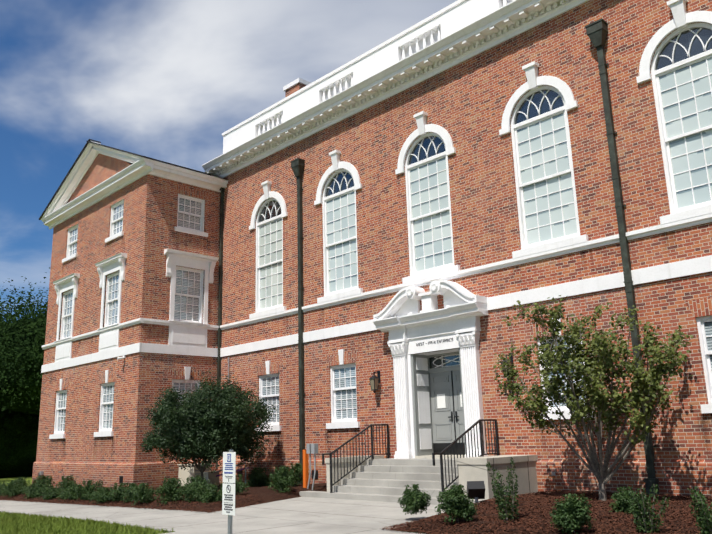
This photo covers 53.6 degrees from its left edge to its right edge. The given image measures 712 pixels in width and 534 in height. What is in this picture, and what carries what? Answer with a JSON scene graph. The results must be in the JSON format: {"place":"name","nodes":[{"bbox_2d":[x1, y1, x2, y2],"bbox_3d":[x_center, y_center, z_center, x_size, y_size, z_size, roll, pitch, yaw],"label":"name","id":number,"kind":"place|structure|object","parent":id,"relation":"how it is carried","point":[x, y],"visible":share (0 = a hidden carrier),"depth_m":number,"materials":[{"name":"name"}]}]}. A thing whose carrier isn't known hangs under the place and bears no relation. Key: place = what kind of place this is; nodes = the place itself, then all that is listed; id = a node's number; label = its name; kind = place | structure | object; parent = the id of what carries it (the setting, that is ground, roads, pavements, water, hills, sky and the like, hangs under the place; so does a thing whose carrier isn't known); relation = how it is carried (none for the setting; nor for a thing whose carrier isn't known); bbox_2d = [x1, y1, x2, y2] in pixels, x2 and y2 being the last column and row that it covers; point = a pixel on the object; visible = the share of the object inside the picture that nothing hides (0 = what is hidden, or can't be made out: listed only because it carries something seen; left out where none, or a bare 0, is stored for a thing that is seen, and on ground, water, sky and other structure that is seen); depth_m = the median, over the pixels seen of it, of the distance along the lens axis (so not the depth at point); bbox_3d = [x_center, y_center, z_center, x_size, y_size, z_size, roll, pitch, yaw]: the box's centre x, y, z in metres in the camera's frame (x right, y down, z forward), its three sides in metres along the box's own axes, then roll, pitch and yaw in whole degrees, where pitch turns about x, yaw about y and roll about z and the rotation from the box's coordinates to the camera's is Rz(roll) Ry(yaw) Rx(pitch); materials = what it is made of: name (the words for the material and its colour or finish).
{"place":"outdoors","nodes":[
{"label":"outdoors","id":0,"kind":"place"},
{"bbox_2d":[0,477,429,533],"bbox_3d":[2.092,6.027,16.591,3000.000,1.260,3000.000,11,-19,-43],"label":"lawn","id":1,"kind":"structure","parent":0,"point":[8,480],"depth_m":12.70,"materials":[{"name":"green plant"}]},
{"bbox_2d":[0,267,49,414],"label":"tree","id":2,"kind":"object","parent":1,"relation":"on","point":[22,340],"visible":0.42,"depth_m":50.57,"materials":[{"name":"green plant"}]},
{"bbox_2d":[0,510,174,533],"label":"grass","id":3,"kind":"structure","parent":1,"relation":"on","point":[20,520],"depth_m":12.27,"materials":[{"name":"green plant"}]},
{"bbox_2d":[0,483,326,511],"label":"bed","id":4,"kind":"object","parent":1,"relation":"on","point":[266,493],"visible":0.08,"depth_m":16.85,"materials":[{"name":"brown soil"}]},
{"bbox_2d":[0,480,24,495],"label":"shrub","id":5,"kind":"object","parent":4,"relation":"on","point":[8,490],"visible":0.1,"depth_m":22.88,"materials":[{"name":"green plant"}]},
{"bbox_2d":[0,479,26,496],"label":"shrub","id":6,"kind":"object","parent":4,"relation":"on","point":[14,489],"visible":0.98,"depth_m":22.39,"materials":[{"name":"green plant"}]},
{"bbox_2d":[14,476,27,487],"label":"shrub","id":7,"kind":"object","parent":4,"relation":"on","point":[23,480],"visible":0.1,"depth_m":25.60,"materials":[{"name":"green plant"}]},
{"bbox_2d":[25,487,40,499],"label":"shrub","id":8,"kind":"object","parent":4,"relation":"on","point":[28,493],"visible":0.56,"depth_m":21.12,"materials":[{"name":"green plant"}]},
{"bbox_2d":[19,478,48,496],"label":"shrub","id":9,"kind":"object","parent":4,"relation":"on","point":[35,484],"visible":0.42,"depth_m":21.68,"materials":[{"name":"green plant"}]},
{"bbox_2d":[35,475,54,488],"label":"shrub","id":10,"kind":"object","parent":4,"relation":"on","point":[47,479],"visible":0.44,"depth_m":24.23,"materials":[{"name":"green plant"}]},
{"bbox_2d":[35,483,63,498],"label":"shrub","id":11,"kind":"object","parent":4,"relation":"on","point":[43,491],"visible":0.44,"depth_m":20.68,"materials":[{"name":"green plant"}]},
{"bbox_2d":[44,488,60,499],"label":"shrub","id":12,"kind":"object","parent":4,"relation":"on","point":[52,495],"visible":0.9,"depth_m":20.07,"materials":[{"name":"green plant"}]},
{"bbox_2d":[58,486,70,499],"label":"shrub","id":13,"kind":"object","parent":4,"relation":"on","point":[61,495],"visible":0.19,"depth_m":19.57,"materials":[{"name":"green plant"}]},
{"bbox_2d":[57,475,75,490],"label":"shrub","id":14,"kind":"object","parent":4,"relation":"on","point":[67,481],"visible":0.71,"depth_m":22.80,"materials":[{"name":"green plant"}]},
{"bbox_2d":[61,483,81,500],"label":"shrub","id":15,"kind":"object","parent":4,"relation":"on","point":[71,493],"visible":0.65,"depth_m":19.12,"materials":[{"name":"green plant"}]},
{"bbox_2d":[73,480,103,500],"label":"shrub","id":16,"kind":"object","parent":4,"relation":"on","point":[89,486],"visible":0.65,"depth_m":18.79,"materials":[{"name":"green plant"}]},
{"bbox_2d":[85,487,103,502],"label":"shrub","id":17,"kind":"object","parent":4,"relation":"on","point":[91,495],"visible":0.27,"depth_m":18.28,"materials":[{"name":"green plant"}]},
{"bbox_2d":[91,486,117,503],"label":"shrub","id":18,"kind":"object","parent":4,"relation":"on","point":[101,494],"visible":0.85,"depth_m":17.70,"materials":[{"name":"green plant"}]},
{"bbox_2d":[104,481,129,501],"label":"shrub","id":19,"kind":"object","parent":4,"relation":"on","point":[119,490],"visible":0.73,"depth_m":17.37,"materials":[{"name":"green plant"}]},
{"bbox_2d":[120,483,145,502],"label":"shrub","id":20,"kind":"object","parent":4,"relation":"on","point":[129,493],"visible":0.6,"depth_m":16.99,"materials":[{"name":"green plant"}]},
{"bbox_2d":[131,483,156,505],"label":"shrub","id":21,"kind":"object","parent":4,"relation":"on","point":[141,492],"visible":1,"depth_m":16.39,"materials":[{"name":"green plant"}]},
{"bbox_2d":[153,477,188,505],"bbox_3d":[-4.199,5.132,16.111,0.840,0.647,0.853,11,-19,-43],"label":"shrub","id":22,"kind":"object","parent":4,"relation":"on","point":[170,490],"visible":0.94,"depth_m":16.02,"materials":[{"name":"green plant"}]},
{"bbox_2d":[176,481,210,502],"bbox_3d":[-3.550,5.087,15.747,0.885,0.572,0.831,11,-19,-43],"label":"shrub","id":23,"kind":"object","parent":4,"relation":"on","point":[193,492],"visible":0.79,"depth_m":15.64,"materials":[{"name":"green plant"}]},
{"bbox_2d":[184,475,212,490],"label":"shrub","id":24,"kind":"object","parent":4,"relation":"on","point":[196,478],"visible":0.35,"depth_m":17.32,"materials":[{"name":"green plant"}]},
{"bbox_2d":[140,370,277,481],"bbox_3d":[-4.207,4.683,20.133,3.828,3.383,3.982,11,-19,-43],"label":"tree","id":25,"kind":"object","parent":4,"relation":"on","point":[222,423],"depth_m":19.30,"materials":[{"name":"green plant"}]},
{"bbox_2d":[199,483,221,502],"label":"shrub","id":26,"kind":"object","parent":4,"relation":"on","point":[214,495],"visible":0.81,"depth_m":15.15,"materials":[{"name":"green plant"}]},
{"bbox_2d":[177,462,248,485],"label":"air conditioning units","id":27,"kind":"object","parent":4,"relation":"on","point":[185,474],"visible":0.58,"depth_m":21.77,"materials":[{"name":"beige metal"}]},
{"bbox_2d":[219,474,252,495],"bbox_3d":[-2.858,5.151,16.607,0.792,0.632,0.800,-3,-14,7],"label":"shrub","id":28,"kind":"object","parent":4,"relation":"on","point":[241,486],"visible":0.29,"depth_m":16.49,"materials":[{"name":"green plant"}]},
{"bbox_2d":[245,467,273,486],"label":"shrub","id":29,"kind":"object","parent":4,"relation":"on","point":[258,477],"visible":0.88,"depth_m":19.82,"materials":[{"name":"green plant"}]},
{"bbox_2d":[267,465,294,492],"bbox_3d":[-1.823,5.206,17.206,0.708,0.726,0.798,11,-19,-43],"label":"shrub","id":30,"kind":"object","parent":4,"relation":"on","point":[280,475],"visible":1,"depth_m":17.12,"materials":[{"name":"green plant"}]},
{"bbox_2d":[284,461,309,485],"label":"shrub","id":31,"kind":"object","parent":4,"relation":"on","point":[298,473],"visible":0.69,"depth_m":19.04,"materials":[{"name":"green plant"}]},
{"bbox_2d":[0,490,711,533],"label":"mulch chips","id":32,"kind":"object","parent":4,"relation":"on","point":[628,519],"visible":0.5,"depth_m":10.76,"materials":[{"name":"brown wood"}]},
{"bbox_2d":[492,295,693,500],"bbox_3d":[4.330,2.357,12.617,2.774,3.655,3.864,11,-19,-43],"label":"tree","id":33,"kind":"object","parent":32,"relation":"on","point":[668,366],"depth_m":12.33,"materials":[{"name":"green plant"}]},
{"bbox_2d":[222,450,235,533],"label":"sign post","id":34,"kind":"object","parent":1,"relation":"on","point":[228,488],"visible":1,"depth_m":9.57,"materials":[{"name":"grey metal"}]},
{"bbox_2d":[303,444,317,489],"bbox_3d":[-1.150,5.129,17.862,0.140,1.260,0.460,11,-19,-43],"label":"orange bollard and conduit","id":35,"kind":"object","parent":1,"relation":"on","point":[311,449],"visible":0.83,"depth_m":17.88,"materials":[{"name":"orange plastic"}]},
{"bbox_2d":[32,0,711,496],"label":"building walls","id":36,"kind":"structure","parent":1,"relation":"on","point":[464,104],"depth_m":18.81,"materials":[{"name":"red brick"}]},
{"bbox_2d":[66,142,211,203],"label":"wing roof","id":37,"kind":"structure","parent":36,"relation":"attached to","point":[170,164],"depth_m":29.06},
{"bbox_2d":[283,78,310,96],"bbox_3d":[-2.125,-5.373,26.402,0.770,3.120,0.940,11,-19,-43],"label":"chimney","id":38,"kind":"object","parent":36,"relation":"on","point":[297,84],"visible":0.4,"depth_m":26.40,"materials":[{"name":"brick"}]},
{"bbox_2d":[38,357,555,482],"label":"wall fixtures","id":39,"kind":"object","parent":36,"relation":"attached to","point":[238,472],"depth_m":21.92,"materials":[{"name":"black"}]},
{"bbox_2d":[222,0,513,153],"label":"parapet","id":40,"kind":"structure","parent":36,"relation":"on","point":[441,23],"depth_m":20.98,"materials":[{"name":"white paint"}]},
{"bbox_2d":[369,371,380,392],"bbox_3d":[0.513,3.037,18.666,0.295,0.590,0.210,11,-19,-43],"label":"lantern","id":41,"kind":"object","parent":36,"relation":"attached to","point":[375,381],"visible":1,"depth_m":18.59,"materials":[{"name":"black metal"}]},
{"bbox_2d":[39,0,711,438],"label":"building trim","id":42,"kind":"structure","parent":36,"relation":"attached to","point":[469,42],"depth_m":20.66,"materials":[{"name":"white paint"}]},
{"bbox_2d":[54,23,711,433],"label":"windows","id":43,"kind":"structure","parent":36,"relation":"attached to","point":[542,143],"depth_m":18.02,"materials":[{"name":"white glass"}]},
{"bbox_2d":[373,280,487,458],"bbox_3d":[2.085,2.665,17.489,1.250,4.495,3.340,11,-19,-43],"label":"entrance","id":44,"kind":"object","parent":36,"relation":"attached to","point":[438,402],"visible":0.98,"depth_m":17.71,"materials":[{"name":"white"}]},
{"bbox_2d":[216,18,659,494],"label":"downspouts","id":45,"kind":"object","parent":36,"relation":"attached to","point":[597,31],"visible":0.88,"depth_m":15.23,"materials":[{"name":"black metal"}]},
{"bbox_2d":[501,353,513,377],"bbox_3d":[3.407,2.221,15.791,0.295,0.590,0.210,11,-19,-43],"label":"lantern","id":46,"kind":"object","parent":36,"relation":"attached to","point":[511,360],"visible":0.38,"depth_m":15.77,"materials":[{"name":"black metal"}]},
{"bbox_2d":[299,455,537,504],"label":"stairs","id":47,"kind":"structure","parent":1,"relation":"on","point":[381,478],"depth_m":15.71,"materials":[{"name":"concrete"}]},
{"bbox_2d":[322,424,389,492],"bbox_3d":[0.034,4.665,17.314,2.280,1.560,0.044,11,-19,-43],"label":"railing","id":48,"kind":"object","parent":47,"relation":"on","point":[371,426],"visible":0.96,"depth_m":17.39,"materials":[{"name":"black metal"}]},
{"bbox_2d":[432,419,498,496],"bbox_3d":[2.371,4.037,14.984,2.280,1.560,0.044,11,-19,-43],"label":"railing","id":49,"kind":"object","parent":47,"relation":"on","point":[479,421],"visible":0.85,"depth_m":15.12,"materials":[{"name":"black metal"}]},
{"bbox_2d":[394,491,711,533],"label":"bed","id":50,"kind":"object","parent":1,"relation":"on","point":[437,525],"visible":0.27,"depth_m":10.22,"materials":[{"name":"brown soil"}]},
{"bbox_2d":[397,484,430,514],"bbox_3d":[1.019,3.902,11.804,0.539,0.527,0.595,11,-19,-43],"label":"shrub","id":51,"kind":"object","parent":50,"relation":"on","point":[415,500],"visible":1,"depth_m":11.74,"materials":[{"name":"green plant"}]},
{"bbox_2d":[435,484,477,523],"bbox_3d":[1.502,3.534,10.536,0.638,0.554,0.650,11,-19,-43],"label":"shrub","id":52,"kind":"object","parent":50,"relation":"on","point":[455,501],"visible":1,"depth_m":10.43,"materials":[{"name":"green plant"}]},
{"bbox_2d":[467,481,484,503],"bbox_3d":[2.140,4.083,12.547,0.310,0.526,0.310,-2,-14,1],"label":"flood light","id":53,"kind":"object","parent":50,"relation":"on","point":[476,490],"visible":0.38,"depth_m":12.50,"materials":[{"name":"metal"}]},
{"bbox_2d":[486,457,518,521],"bbox_3d":[2.257,3.327,10.540,0.510,0.935,0.408,1,-14,-9],"label":"shrub","id":54,"kind":"object","parent":50,"relation":"on","point":[504,503],"visible":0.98,"depth_m":10.44,"materials":[{"name":"green plant"}]},
{"bbox_2d":[549,493,595,533],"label":"shrub","id":55,"kind":"object","parent":50,"relation":"on","point":[571,513],"visible":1,"depth_m":9.01,"materials":[{"name":"green plant"}]},
{"bbox_2d":[609,486,640,515],"bbox_3d":[4.099,3.536,10.578,0.549,0.472,0.545,11,-19,-43],"label":"shrub","id":56,"kind":"object","parent":50,"relation":"on","point":[623,499],"visible":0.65,"depth_m":10.53,"materials":[{"name":"green plant"}]},
{"bbox_2d":[628,483,669,533],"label":"shrub","id":57,"kind":"object","parent":50,"relation":"on","point":[641,514],"visible":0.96,"depth_m":8.76,"materials":[{"name":"green plant"}]},
{"bbox_2d":[687,487,711,533],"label":"shrub","id":58,"kind":"object","parent":50,"relation":"on","point":[703,513],"visible":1,"depth_m":7.88,"materials":[{"name":"green plant"}]},
{"bbox_2d":[0,497,444,533],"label":"pavements","id":59,"kind":"structure","parent":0,"point":[306,515],"depth_m":13.06,"materials":[{"name":"concrete"}]},
{"bbox_2d":[0,0,456,320],"label":"sky","id":60,"kind":"structure","parent":0,"point":[163,80],"materials":[{"name":"blue"}]},
{"bbox_2d":[49,3,711,460],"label":"wall stains","id":61,"kind":"object","parent":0,"point":[345,337],"depth_m":19.89,"materials":[{"name":"brown brick"}]}
]}

